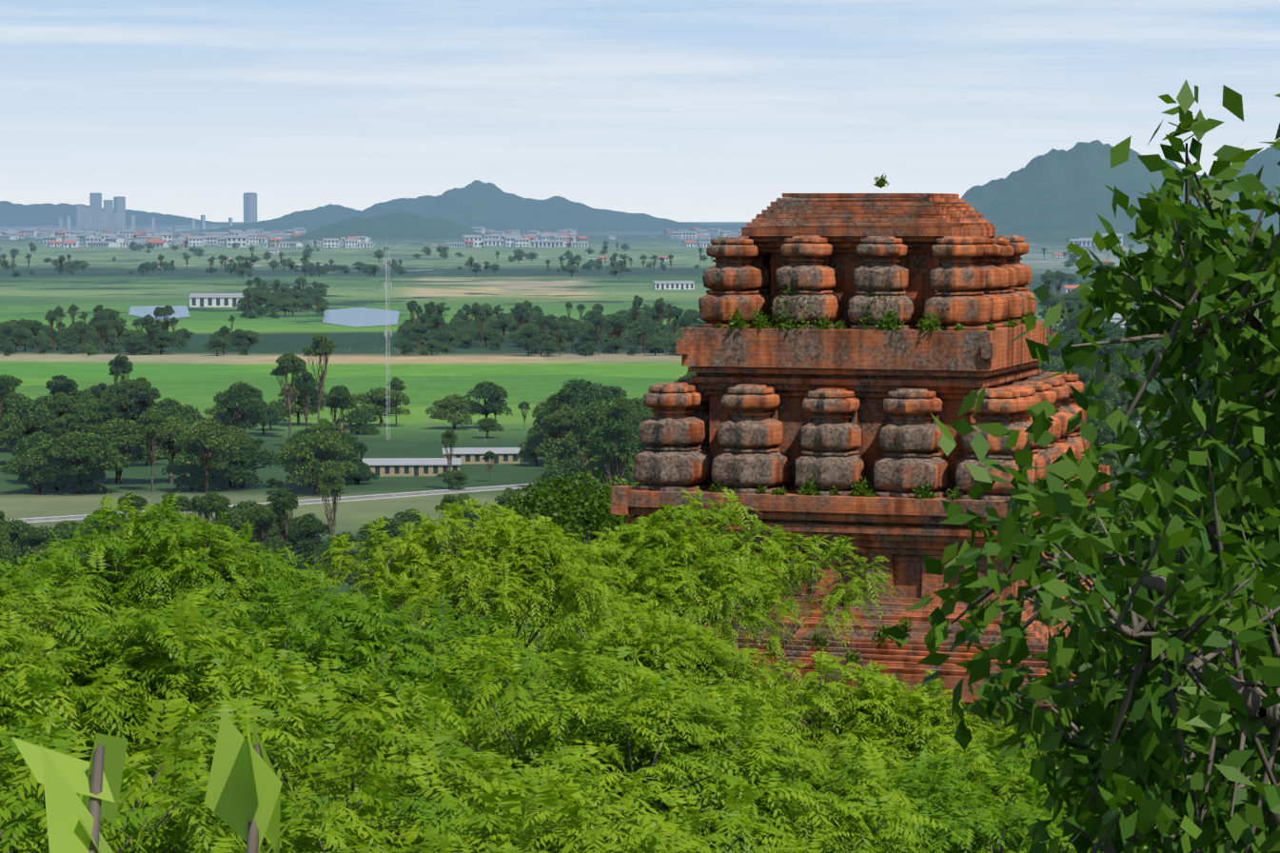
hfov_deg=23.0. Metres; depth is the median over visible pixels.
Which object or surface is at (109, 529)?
wood tree
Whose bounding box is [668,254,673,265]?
tree
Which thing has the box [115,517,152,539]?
wood tree
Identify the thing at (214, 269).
tree
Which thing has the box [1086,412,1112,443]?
wood tree
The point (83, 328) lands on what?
line tree
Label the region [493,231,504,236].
town block
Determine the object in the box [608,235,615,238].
house
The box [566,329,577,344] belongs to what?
line tree
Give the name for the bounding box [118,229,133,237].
town block
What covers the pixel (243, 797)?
sprig plant
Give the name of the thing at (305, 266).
tree
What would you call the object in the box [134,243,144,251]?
tree
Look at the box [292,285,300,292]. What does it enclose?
grove tree
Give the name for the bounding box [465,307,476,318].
line tree
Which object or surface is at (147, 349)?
line tree
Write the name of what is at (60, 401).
wood tree
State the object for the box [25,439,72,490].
roadside tree
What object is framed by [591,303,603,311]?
line tree
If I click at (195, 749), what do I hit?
neem tree
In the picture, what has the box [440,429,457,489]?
tree
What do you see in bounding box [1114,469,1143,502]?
wood tree
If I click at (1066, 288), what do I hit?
village house
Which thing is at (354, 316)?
pond water
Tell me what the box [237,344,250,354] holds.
line tree
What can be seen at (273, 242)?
town block
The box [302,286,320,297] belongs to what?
grove tree
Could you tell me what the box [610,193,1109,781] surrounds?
cham tower
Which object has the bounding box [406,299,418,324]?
line tree
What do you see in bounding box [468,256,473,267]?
tree
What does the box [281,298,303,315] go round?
grove tree
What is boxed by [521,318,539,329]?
line tree
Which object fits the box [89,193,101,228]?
city high rise
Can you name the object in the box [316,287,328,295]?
grove tree
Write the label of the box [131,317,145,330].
line tree
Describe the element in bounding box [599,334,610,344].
line tree
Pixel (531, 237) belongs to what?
town block
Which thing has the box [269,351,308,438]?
wood tree
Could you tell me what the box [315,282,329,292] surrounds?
grove tree
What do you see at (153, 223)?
city high rise
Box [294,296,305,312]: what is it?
grove tree
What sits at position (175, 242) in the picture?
town block
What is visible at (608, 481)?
wood tree
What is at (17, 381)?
wood tree
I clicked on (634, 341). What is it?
line tree
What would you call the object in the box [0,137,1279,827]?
terrain ground
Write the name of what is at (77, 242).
town block
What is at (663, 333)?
line tree
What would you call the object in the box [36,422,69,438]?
wood tree
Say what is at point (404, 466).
school block
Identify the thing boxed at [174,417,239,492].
roadside tree
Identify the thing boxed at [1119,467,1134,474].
wood tree
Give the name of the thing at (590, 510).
hill tree
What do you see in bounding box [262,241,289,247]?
town block
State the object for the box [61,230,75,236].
town block
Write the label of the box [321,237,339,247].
town block
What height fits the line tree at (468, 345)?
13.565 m
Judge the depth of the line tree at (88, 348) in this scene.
1609.06 m
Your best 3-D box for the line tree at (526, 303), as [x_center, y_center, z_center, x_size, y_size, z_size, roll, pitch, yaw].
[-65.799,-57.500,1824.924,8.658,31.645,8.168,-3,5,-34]
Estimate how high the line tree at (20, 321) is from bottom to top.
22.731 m
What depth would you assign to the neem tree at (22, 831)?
8.73 m
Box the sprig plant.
[12,708,317,852]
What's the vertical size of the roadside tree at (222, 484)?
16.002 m
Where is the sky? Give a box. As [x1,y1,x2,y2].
[0,0,1279,221]
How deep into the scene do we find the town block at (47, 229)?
12916.23 m
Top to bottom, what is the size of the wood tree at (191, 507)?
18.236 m
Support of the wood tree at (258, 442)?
on the terrain ground
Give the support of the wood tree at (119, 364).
on the terrain ground
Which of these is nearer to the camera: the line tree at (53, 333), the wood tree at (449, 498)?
the wood tree at (449, 498)
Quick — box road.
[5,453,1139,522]
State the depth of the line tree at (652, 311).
1988.00 m
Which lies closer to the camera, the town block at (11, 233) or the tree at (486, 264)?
the tree at (486, 264)
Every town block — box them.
[0,230,17,235]
[0,235,16,239]
[3,232,18,238]
[18,233,24,237]
[21,229,38,236]
[32,236,42,241]
[37,231,50,234]
[37,234,48,236]
[39,228,52,233]
[42,235,61,245]
[47,240,60,246]
[54,231,65,238]
[60,240,77,247]
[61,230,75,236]
[63,238,78,247]
[71,231,84,236]
[76,233,96,241]
[82,236,102,246]
[88,240,117,247]
[96,228,109,234]
[98,234,117,240]
[104,236,124,247]
[110,227,124,230]
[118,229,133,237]
[118,240,141,247]
[132,233,146,238]
[136,236,146,242]
[143,230,156,235]
[146,235,161,243]
[146,238,164,244]
[152,233,172,243]
[153,240,168,247]
[171,239,183,244]
[172,226,182,232]
[181,226,191,231]
[184,236,203,245]
[194,236,207,243]
[201,232,213,236]
[206,236,223,244]
[212,234,226,236]
[213,232,229,235]
[216,236,226,245]
[226,229,242,235]
[226,235,247,247]
[229,231,244,235]
[236,233,255,236]
[243,229,258,235]
[243,231,256,236]
[246,236,258,244]
[257,236,268,242]
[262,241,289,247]
[267,237,280,247]
[268,233,281,239]
[271,230,283,233]
[281,235,291,238]
[283,229,298,233]
[288,241,302,246]
[294,227,306,234]
[308,240,322,244]
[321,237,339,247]
[342,239,357,247]
[346,237,361,241]
[356,236,369,241]
[357,241,374,247]
[444,242,464,247]
[458,235,483,246]
[464,240,473,247]
[472,226,485,234]
[482,238,503,245]
[484,234,500,238]
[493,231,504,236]
[500,234,523,238]
[503,236,522,246]
[510,229,519,234]
[512,237,529,246]
[522,235,534,245]
[527,230,540,234]
[530,239,567,247]
[537,234,555,239]
[542,232,557,235]
[548,235,569,239]
[567,229,577,235]
[567,241,588,246]
[574,236,589,241]
[663,228,671,235]
[670,231,682,238]
[681,239,696,246]
[682,231,697,238]
[693,229,708,235]
[696,235,710,238]
[697,241,709,246]
[708,228,721,235]
[718,230,731,236]
[727,233,739,236]
[1069,238,1096,246]
[1101,233,1122,245]
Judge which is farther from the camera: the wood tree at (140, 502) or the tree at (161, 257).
the tree at (161, 257)
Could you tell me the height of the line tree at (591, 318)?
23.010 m
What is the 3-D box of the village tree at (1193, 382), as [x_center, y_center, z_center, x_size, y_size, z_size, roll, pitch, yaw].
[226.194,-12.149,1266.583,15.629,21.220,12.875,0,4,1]
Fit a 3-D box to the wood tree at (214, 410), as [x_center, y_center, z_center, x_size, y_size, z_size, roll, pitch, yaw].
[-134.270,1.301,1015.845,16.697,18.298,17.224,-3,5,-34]
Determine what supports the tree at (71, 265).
on the terrain ground
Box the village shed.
[1103,319,1131,329]
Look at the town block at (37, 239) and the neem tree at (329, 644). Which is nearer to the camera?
the neem tree at (329, 644)
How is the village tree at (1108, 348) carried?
on the terrain ground
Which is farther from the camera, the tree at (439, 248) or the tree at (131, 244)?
the tree at (131, 244)
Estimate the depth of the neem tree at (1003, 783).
23.68 m
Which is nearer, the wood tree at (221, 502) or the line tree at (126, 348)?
the wood tree at (221, 502)
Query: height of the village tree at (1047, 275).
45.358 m
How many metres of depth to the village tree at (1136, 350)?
1213.12 m
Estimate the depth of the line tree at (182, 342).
1692.86 m
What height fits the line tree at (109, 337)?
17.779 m
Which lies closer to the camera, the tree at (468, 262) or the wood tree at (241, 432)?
the wood tree at (241, 432)
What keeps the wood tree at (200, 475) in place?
on the terrain ground
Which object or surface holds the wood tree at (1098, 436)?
on the terrain ground
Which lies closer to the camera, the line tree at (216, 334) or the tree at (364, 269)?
the line tree at (216, 334)
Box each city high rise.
[59,217,62,228]
[67,216,70,228]
[76,203,85,227]
[85,207,92,228]
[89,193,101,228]
[101,211,105,227]
[103,199,113,228]
[110,214,116,227]
[113,196,125,227]
[131,215,135,228]
[152,217,155,228]
[191,218,195,229]
[200,215,205,229]
[228,217,232,226]
[242,192,256,223]
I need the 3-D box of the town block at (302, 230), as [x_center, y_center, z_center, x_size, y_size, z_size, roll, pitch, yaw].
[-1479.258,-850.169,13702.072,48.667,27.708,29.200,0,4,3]
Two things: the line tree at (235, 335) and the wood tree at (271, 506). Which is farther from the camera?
the line tree at (235, 335)
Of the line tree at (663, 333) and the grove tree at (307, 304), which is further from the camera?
the grove tree at (307, 304)
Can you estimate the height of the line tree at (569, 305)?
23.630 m
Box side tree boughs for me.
[882,78,1279,852]
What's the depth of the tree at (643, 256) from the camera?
4259.09 m
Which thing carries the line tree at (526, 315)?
on the terrain ground
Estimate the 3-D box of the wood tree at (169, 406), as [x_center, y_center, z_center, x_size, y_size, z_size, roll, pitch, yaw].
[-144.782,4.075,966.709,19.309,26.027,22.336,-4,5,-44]
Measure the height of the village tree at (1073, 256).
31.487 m
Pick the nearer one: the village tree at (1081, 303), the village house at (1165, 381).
the village house at (1165, 381)
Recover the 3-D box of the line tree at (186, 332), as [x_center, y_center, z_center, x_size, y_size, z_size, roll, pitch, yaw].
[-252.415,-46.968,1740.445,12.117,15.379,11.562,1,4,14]
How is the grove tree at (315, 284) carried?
on the terrain ground
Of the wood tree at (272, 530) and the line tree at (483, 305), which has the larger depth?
the line tree at (483, 305)
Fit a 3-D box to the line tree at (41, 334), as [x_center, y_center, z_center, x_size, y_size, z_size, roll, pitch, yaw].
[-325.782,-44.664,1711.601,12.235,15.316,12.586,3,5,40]
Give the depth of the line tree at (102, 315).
1675.44 m
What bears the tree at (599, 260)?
on the terrain ground
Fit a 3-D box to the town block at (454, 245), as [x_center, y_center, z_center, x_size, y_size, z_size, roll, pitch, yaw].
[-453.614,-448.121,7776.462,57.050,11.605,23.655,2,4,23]
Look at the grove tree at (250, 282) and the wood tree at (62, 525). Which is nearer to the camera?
the wood tree at (62, 525)
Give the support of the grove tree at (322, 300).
on the terrain ground
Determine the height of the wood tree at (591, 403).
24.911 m
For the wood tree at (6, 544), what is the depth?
607.04 m
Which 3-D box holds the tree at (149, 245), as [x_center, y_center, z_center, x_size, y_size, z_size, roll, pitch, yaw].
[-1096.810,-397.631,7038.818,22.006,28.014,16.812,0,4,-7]
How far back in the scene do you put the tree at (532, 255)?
5188.23 m
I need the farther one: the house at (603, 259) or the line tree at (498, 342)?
the house at (603, 259)
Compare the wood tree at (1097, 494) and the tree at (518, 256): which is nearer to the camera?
the wood tree at (1097, 494)
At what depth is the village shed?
1909.20 m
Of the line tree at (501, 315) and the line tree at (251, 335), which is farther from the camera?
the line tree at (501, 315)
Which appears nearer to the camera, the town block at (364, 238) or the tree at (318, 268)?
the tree at (318, 268)
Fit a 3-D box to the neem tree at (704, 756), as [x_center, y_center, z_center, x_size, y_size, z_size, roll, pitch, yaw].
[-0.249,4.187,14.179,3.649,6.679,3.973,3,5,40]
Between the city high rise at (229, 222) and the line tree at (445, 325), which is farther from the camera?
the city high rise at (229, 222)
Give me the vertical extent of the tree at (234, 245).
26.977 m
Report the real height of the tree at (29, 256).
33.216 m
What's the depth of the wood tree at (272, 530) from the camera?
645.87 m
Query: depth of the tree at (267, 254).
5023.19 m
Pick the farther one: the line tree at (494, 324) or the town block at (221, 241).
the town block at (221, 241)
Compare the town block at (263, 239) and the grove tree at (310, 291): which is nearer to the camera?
the grove tree at (310, 291)
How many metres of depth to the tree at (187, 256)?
4362.83 m
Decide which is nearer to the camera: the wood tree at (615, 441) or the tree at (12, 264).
the wood tree at (615, 441)
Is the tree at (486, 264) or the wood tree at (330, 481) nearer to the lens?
the wood tree at (330, 481)
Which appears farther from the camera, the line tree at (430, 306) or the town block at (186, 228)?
the town block at (186, 228)
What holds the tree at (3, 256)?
on the terrain ground
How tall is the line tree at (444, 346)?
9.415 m
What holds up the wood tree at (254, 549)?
on the terrain ground
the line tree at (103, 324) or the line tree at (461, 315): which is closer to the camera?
the line tree at (103, 324)
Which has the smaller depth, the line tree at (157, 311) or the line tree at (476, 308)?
the line tree at (157, 311)
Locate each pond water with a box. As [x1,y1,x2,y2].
[128,305,190,319]
[322,307,399,327]
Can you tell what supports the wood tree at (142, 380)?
on the terrain ground
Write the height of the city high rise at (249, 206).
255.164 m
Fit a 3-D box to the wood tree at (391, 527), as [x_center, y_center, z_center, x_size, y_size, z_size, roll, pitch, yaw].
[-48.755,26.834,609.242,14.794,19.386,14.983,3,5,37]
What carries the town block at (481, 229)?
on the terrain ground
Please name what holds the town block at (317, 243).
on the terrain ground
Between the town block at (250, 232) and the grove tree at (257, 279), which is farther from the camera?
the town block at (250, 232)
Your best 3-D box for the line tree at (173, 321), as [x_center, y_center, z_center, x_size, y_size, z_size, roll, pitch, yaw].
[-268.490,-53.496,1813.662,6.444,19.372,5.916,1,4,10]
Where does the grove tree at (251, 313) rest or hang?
on the terrain ground
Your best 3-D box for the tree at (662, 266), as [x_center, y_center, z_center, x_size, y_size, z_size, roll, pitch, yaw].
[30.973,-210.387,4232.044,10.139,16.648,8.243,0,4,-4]
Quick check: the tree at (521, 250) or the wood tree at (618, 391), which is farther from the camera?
the tree at (521, 250)
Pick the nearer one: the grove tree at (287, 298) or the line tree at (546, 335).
the line tree at (546, 335)
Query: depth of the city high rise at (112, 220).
22966.31 m
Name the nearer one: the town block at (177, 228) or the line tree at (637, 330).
the line tree at (637, 330)
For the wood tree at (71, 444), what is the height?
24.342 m
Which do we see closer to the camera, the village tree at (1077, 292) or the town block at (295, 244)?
the village tree at (1077, 292)
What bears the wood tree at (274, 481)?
on the terrain ground
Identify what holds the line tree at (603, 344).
on the terrain ground
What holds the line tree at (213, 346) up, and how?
on the terrain ground
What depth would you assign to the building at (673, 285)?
3148.49 m
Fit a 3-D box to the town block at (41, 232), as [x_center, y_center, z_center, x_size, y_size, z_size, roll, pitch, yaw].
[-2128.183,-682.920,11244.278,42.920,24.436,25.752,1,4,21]
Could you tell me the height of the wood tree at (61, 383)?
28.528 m
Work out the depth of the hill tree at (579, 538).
69.41 m
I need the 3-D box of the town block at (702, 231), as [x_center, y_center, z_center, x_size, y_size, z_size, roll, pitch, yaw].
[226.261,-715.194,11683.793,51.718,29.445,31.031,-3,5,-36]
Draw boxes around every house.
[267,248,278,254]
[598,256,607,263]
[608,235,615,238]
[657,256,668,260]
[1051,253,1063,257]
[1060,284,1079,294]
[1102,259,1112,264]
[1103,314,1130,319]
[1161,374,1192,387]
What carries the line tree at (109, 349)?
on the terrain ground
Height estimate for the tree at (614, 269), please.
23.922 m
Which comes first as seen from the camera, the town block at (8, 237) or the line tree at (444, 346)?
the line tree at (444, 346)
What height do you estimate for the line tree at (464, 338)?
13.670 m
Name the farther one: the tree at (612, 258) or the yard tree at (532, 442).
the tree at (612, 258)
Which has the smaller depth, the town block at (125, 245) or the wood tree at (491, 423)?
the wood tree at (491, 423)
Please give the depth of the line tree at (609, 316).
1915.86 m
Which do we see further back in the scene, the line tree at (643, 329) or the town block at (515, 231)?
the town block at (515, 231)
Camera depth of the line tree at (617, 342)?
1639.42 m
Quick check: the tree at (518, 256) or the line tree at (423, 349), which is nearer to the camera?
the line tree at (423, 349)
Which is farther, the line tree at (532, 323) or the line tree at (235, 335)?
the line tree at (532, 323)
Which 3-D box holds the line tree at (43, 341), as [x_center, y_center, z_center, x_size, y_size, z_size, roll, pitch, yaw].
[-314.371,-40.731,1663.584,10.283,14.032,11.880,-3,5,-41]
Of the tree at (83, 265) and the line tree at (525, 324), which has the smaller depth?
the line tree at (525, 324)
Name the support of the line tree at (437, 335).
on the terrain ground
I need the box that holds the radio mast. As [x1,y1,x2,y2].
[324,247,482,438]
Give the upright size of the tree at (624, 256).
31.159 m
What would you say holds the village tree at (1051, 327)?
on the terrain ground
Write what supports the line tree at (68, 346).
on the terrain ground
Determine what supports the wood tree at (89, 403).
on the terrain ground
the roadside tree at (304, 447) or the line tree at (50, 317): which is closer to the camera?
the roadside tree at (304, 447)
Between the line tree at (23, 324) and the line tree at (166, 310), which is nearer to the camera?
the line tree at (23, 324)
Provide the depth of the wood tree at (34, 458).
803.33 m
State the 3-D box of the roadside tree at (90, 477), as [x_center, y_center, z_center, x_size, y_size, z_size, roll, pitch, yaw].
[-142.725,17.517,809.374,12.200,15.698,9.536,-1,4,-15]
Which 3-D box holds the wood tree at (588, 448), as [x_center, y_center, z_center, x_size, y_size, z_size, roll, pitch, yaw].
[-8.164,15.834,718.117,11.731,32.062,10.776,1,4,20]
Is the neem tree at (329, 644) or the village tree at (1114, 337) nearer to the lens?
the neem tree at (329, 644)
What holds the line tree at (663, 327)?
on the terrain ground
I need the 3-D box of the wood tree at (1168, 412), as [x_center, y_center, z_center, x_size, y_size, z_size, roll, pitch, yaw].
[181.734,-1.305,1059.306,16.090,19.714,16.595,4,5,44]
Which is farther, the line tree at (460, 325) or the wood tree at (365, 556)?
the line tree at (460, 325)
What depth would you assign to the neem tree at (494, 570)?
23.57 m
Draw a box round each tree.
[0,254,7,270]
[0,318,19,334]
[0,324,17,342]
[0,341,12,352]
[0,374,15,416]
[0,374,22,392]
[0,390,34,414]
[0,392,13,425]
[0,399,59,450]
[0,412,39,455]
[0,449,71,493]
[0,490,366,801]
[0,510,7,524]
[0,518,16,543]
[0,518,34,561]
[0,521,14,553]
[0,522,17,562]
[0,544,16,574]
[0,549,138,752]
[0,568,367,820]
[0,636,790,852]
[0,696,548,852]
[3,342,16,355]
[8,261,17,269]
[8,335,20,351]
[9,248,19,257]
[10,327,36,351]
[10,525,73,561]
[11,270,21,276]
[11,430,53,457]
[12,464,62,492]
[13,330,24,353]
[13,538,80,552]
[14,317,27,329]
[14,319,40,333]
[21,539,74,574]
[24,253,31,272]
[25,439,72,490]
[27,319,42,350]
[27,330,52,342]
[29,244,37,251]
[32,393,77,423]
[33,335,57,351]
[35,323,57,336]
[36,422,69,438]
[37,430,132,493]
[38,345,47,354]
[44,311,57,350]
[45,374,77,415]
[45,391,79,434]
[48,334,62,350]
[48,383,84,413]
[48,481,68,490]
[49,258,62,268]
[49,330,58,353]
[49,418,69,440]
[52,305,66,334]
[52,413,78,434]
[52,519,87,534]
[53,264,66,274]
[56,401,80,417]
[58,255,65,274]
[58,336,78,353]
[59,329,83,342]
[60,341,79,354]
[60,465,109,493]
[60,528,87,553]
[61,445,118,483]
[64,268,76,275]
[64,408,104,433]
[66,261,80,274]
[66,319,96,352]
[67,303,78,325]
[69,508,130,552]
[72,388,92,403]
[77,262,88,271]
[77,324,87,353]
[78,311,87,322]
[78,339,99,352]
[78,343,98,355]
[78,385,115,418]
[78,397,113,425]
[82,417,167,483]
[89,310,108,351]
[89,382,108,399]
[90,403,117,425]
[90,590,415,773]
[92,304,107,313]
[92,327,117,342]
[92,334,105,348]
[94,319,111,354]
[98,376,156,434]
[99,528,116,540]
[104,345,113,354]
[105,309,118,345]
[107,328,124,345]
[108,345,121,354]
[108,354,133,414]
[111,316,126,347]
[115,439,134,483]
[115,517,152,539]
[117,492,147,520]
[118,329,143,342]
[120,334,148,354]
[121,340,145,354]
[121,570,604,819]
[127,383,161,415]
[128,241,137,247]
[128,396,203,439]
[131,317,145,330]
[131,414,207,483]
[132,375,151,412]
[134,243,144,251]
[134,408,169,491]
[134,437,168,465]
[137,262,147,274]
[140,314,155,333]
[140,344,158,354]
[143,322,160,354]
[144,242,154,250]
[144,261,153,274]
[144,329,181,354]
[146,336,175,352]
[148,519,191,556]
[148,619,964,852]
[153,306,164,330]
[154,492,191,522]
[157,254,164,275]
[157,260,172,270]
[160,304,175,330]
[160,319,171,330]
[161,458,219,491]
[169,316,178,331]
[171,244,178,250]
[172,330,186,341]
[174,334,188,349]
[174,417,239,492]
[177,327,195,345]
[181,494,213,527]
[182,254,191,269]
[188,466,213,490]
[194,247,204,257]
[195,491,231,557]
[196,403,248,428]
[202,337,231,355]
[204,443,283,487]
[205,266,218,274]
[207,257,213,270]
[208,460,245,488]
[209,329,233,344]
[209,512,249,550]
[210,425,255,446]
[212,380,270,431]
[215,335,233,354]
[217,325,231,350]
[220,255,227,265]
[222,262,236,275]
[225,265,236,272]
[226,508,258,541]
[227,315,235,332]
[227,328,248,351]
[228,433,245,487]
[228,499,261,534]
[231,242,238,249]
[231,532,255,549]
[234,266,248,276]
[235,255,244,265]
[235,296,251,311]
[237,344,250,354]
[237,542,265,568]
[239,295,257,310]
[239,311,249,317]
[240,330,260,350]
[241,503,278,541]
[242,256,250,267]
[242,287,253,316]
[243,268,254,276]
[244,262,253,269]
[244,310,258,318]
[245,279,253,287]
[245,507,277,542]
[248,255,260,262]
[252,276,260,285]
[252,284,274,292]
[252,289,264,316]
[252,299,266,310]
[252,437,265,465]
[253,305,267,317]
[254,404,285,433]
[255,279,268,286]
[256,535,304,575]
[257,290,277,311]
[261,251,272,259]
[261,514,312,552]
[265,477,283,487]
[265,500,285,527]
[266,295,281,308]
[266,306,279,317]
[266,403,291,430]
[266,486,298,541]
[267,261,279,267]
[267,381,327,425]
[268,282,280,293]
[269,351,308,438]
[272,278,280,292]
[272,293,294,305]
[275,285,290,295]
[276,296,294,312]
[276,299,295,315]
[276,430,358,494]
[278,252,284,268]
[278,258,288,269]
[280,424,359,467]
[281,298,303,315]
[283,512,334,566]
[284,433,341,492]
[288,260,295,272]
[288,291,309,298]
[290,545,320,569]
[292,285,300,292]
[293,264,300,271]
[293,371,317,428]
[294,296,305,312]
[295,276,308,292]
[297,473,323,487]
[298,299,315,314]
[299,263,312,275]
[301,247,315,255]
[301,261,315,275]
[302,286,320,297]
[302,333,335,421]
[303,252,311,261]
[305,264,315,275]
[307,417,340,459]
[308,496,644,690]
[311,281,319,288]
[313,264,325,276]
[313,293,321,318]
[313,296,329,305]
[313,562,339,583]
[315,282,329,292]
[315,301,328,315]
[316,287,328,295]
[316,469,345,536]
[316,531,364,576]
[316,540,351,574]
[321,263,332,272]
[324,384,358,482]
[331,264,339,272]
[336,408,380,434]
[339,466,374,484]
[340,264,351,273]
[345,459,378,484]
[350,387,411,426]
[351,441,368,484]
[352,261,365,272]
[352,534,400,579]
[354,515,411,556]
[360,264,369,273]
[368,264,379,275]
[371,264,378,275]
[373,249,384,260]
[386,258,398,268]
[386,376,406,425]
[391,337,415,354]
[392,265,407,275]
[393,321,413,338]
[393,507,434,526]
[393,522,441,565]
[397,317,422,330]
[405,321,430,341]
[405,751,822,852]
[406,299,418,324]
[412,253,421,258]
[413,333,423,355]
[413,338,427,348]
[414,305,422,319]
[416,313,433,323]
[417,346,428,354]
[418,587,794,803]
[419,338,443,354]
[420,246,431,254]
[421,315,442,331]
[422,328,452,344]
[423,300,436,329]
[424,393,483,429]
[425,321,434,330]
[427,314,443,329]
[432,314,445,329]
[434,493,456,537]
[435,245,443,252]
[435,301,450,318]
[435,470,467,488]
[437,344,452,353]
[440,252,449,258]
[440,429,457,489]
[442,321,452,331]
[442,329,459,344]
[443,493,483,530]
[448,470,469,489]
[449,321,464,329]
[450,312,470,322]
[451,316,464,328]
[452,467,634,643]
[454,252,464,256]
[455,325,477,332]
[455,333,473,348]
[455,338,474,348]
[462,303,471,320]
[464,259,473,269]
[464,380,512,424]
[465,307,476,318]
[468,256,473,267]
[471,262,482,275]
[471,304,482,325]
[473,325,495,347]
[473,416,504,437]
[474,329,486,340]
[475,302,496,320]
[475,310,487,349]
[481,450,496,481]
[483,260,490,269]
[484,306,492,321]
[484,316,498,328]
[488,328,505,340]
[488,337,503,350]
[489,320,505,330]
[490,396,499,418]
[491,263,499,271]
[493,304,503,314]
[494,487,516,508]
[495,312,505,330]
[495,317,511,334]
[502,312,517,321]
[506,318,521,332]
[507,329,520,347]
[510,302,527,329]
[511,252,524,262]
[512,325,543,355]
[513,248,524,256]
[515,307,528,325]
[516,431,550,466]
[517,400,531,430]
[518,322,535,339]
[521,311,531,324]
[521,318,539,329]
[522,299,534,320]
[525,252,538,259]
[526,396,552,437]
[527,424,549,457]
[528,486,906,695]
[529,347,540,353]
[530,311,539,319]
[531,305,543,314]
[532,473,558,492]
[534,313,549,355]
[534,330,551,346]
[534,407,556,441]
[534,429,622,485]
[536,341,559,356]
[537,377,615,423]
[539,410,570,481]
[543,328,553,339]
[543,423,567,459]
[544,430,574,464]
[546,314,557,340]
[546,319,560,340]
[547,387,581,439]
[547,453,595,490]
[548,319,572,334]
[550,332,574,342]
[550,403,576,459]
[552,328,568,355]
[552,335,568,350]
[556,315,575,323]
[558,256,565,270]
[563,250,572,258]
[563,471,594,494]
[565,264,578,276]
[565,301,572,316]
[566,260,575,266]
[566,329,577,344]
[568,409,602,483]
[569,400,640,433]
[569,480,641,584]
[570,341,584,352]
[571,318,583,336]
[572,254,582,267]
[575,303,585,321]
[576,425,608,484]
[577,322,595,340]
[577,327,605,354]
[577,344,593,354]
[581,262,593,273]
[581,469,633,482]
[582,310,603,321]
[584,247,595,255]
[584,339,599,355]
[584,453,634,492]
[585,400,604,406]
[588,258,595,267]
[588,308,604,317]
[588,316,605,332]
[589,418,638,487]
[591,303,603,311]
[591,315,605,354]
[593,262,603,272]
[594,257,602,263]
[594,406,621,426]
[599,249,608,255]
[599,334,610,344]
[599,341,613,353]
[602,335,629,353]
[604,313,622,319]
[604,385,627,404]
[608,261,622,268]
[608,265,622,275]
[608,395,636,429]
[609,256,616,266]
[609,315,622,336]
[610,315,627,352]
[615,309,630,315]
[620,243,630,249]
[620,433,648,462]
[621,254,629,271]
[622,267,631,272]
[622,312,636,322]
[625,477,637,486]
[627,344,639,354]
[628,305,640,321]
[628,396,653,428]
[629,330,656,348]
[630,648,1026,815]
[631,295,643,319]
[631,326,642,354]
[636,323,652,352]
[636,331,654,352]
[639,254,647,265]
[639,303,650,310]
[639,324,648,355]
[644,306,666,321]
[645,335,667,354]
[646,335,669,353]
[649,255,658,267]
[652,329,671,353]
[653,298,665,329]
[654,323,669,332]
[656,309,666,324]
[659,263,666,270]
[662,312,673,323]
[665,303,672,322]
[665,334,682,354]
[667,305,684,334]
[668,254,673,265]
[669,324,677,333]
[670,327,682,347]
[676,314,693,327]
[677,372,696,380]
[683,309,702,323]
[689,322,699,327]
[698,247,703,260]
[700,255,708,262]
[764,742,1123,852]
[829,717,1041,782]
[877,724,1279,852]
[931,736,1260,847]
[1034,354,1061,375]
[1036,293,1063,332]
[1037,309,1046,317]
[1040,269,1057,308]
[1041,358,1080,380]
[1043,315,1061,332]
[1047,332,1079,356]
[1052,270,1066,296]
[1052,310,1105,335]
[1053,361,1098,384]
[1056,299,1077,326]
[1060,292,1080,313]
[1062,273,1078,284]
[1063,259,1074,267]
[1064,299,1085,315]
[1064,329,1083,343]
[1065,288,1080,295]
[1068,253,1081,266]
[1075,395,1107,424]
[1082,379,1120,415]
[1083,496,1236,558]
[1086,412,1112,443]
[1089,259,1099,273]
[1089,492,1102,510]
[1089,515,1143,533]
[1091,356,1132,395]
[1094,337,1119,383]
[1096,441,1125,490]
[1097,434,1116,450]
[1099,397,1112,410]
[1102,319,1120,334]
[1102,326,1126,338]
[1102,428,1122,483]
[1103,261,1115,267]
[1105,374,1124,409]
[1106,393,1134,411]
[1110,334,1122,339]
[1112,335,1143,364]
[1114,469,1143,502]
[1114,495,1128,507]
[1117,386,1131,414]
[1117,503,1133,518]
[1118,402,1141,425]
[1119,342,1149,378]
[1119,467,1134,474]
[1123,344,1150,379]
[1135,329,1166,346]
[1136,470,1149,481]
[1138,409,1157,440]
[1140,420,1160,438]
[1142,338,1169,379]
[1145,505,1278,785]
[1147,410,1199,485]
[1149,340,1162,393]
[1163,408,1170,419]
[1182,341,1214,379]
[1183,377,1212,392]
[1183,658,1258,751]
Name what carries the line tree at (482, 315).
on the terrain ground
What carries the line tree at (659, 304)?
on the terrain ground
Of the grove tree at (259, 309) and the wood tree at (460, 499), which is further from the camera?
the grove tree at (259, 309)
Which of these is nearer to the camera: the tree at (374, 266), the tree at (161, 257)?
the tree at (374, 266)
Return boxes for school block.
[362,457,461,476]
[442,447,520,464]
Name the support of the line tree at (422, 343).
on the terrain ground
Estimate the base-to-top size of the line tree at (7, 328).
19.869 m
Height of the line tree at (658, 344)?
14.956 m

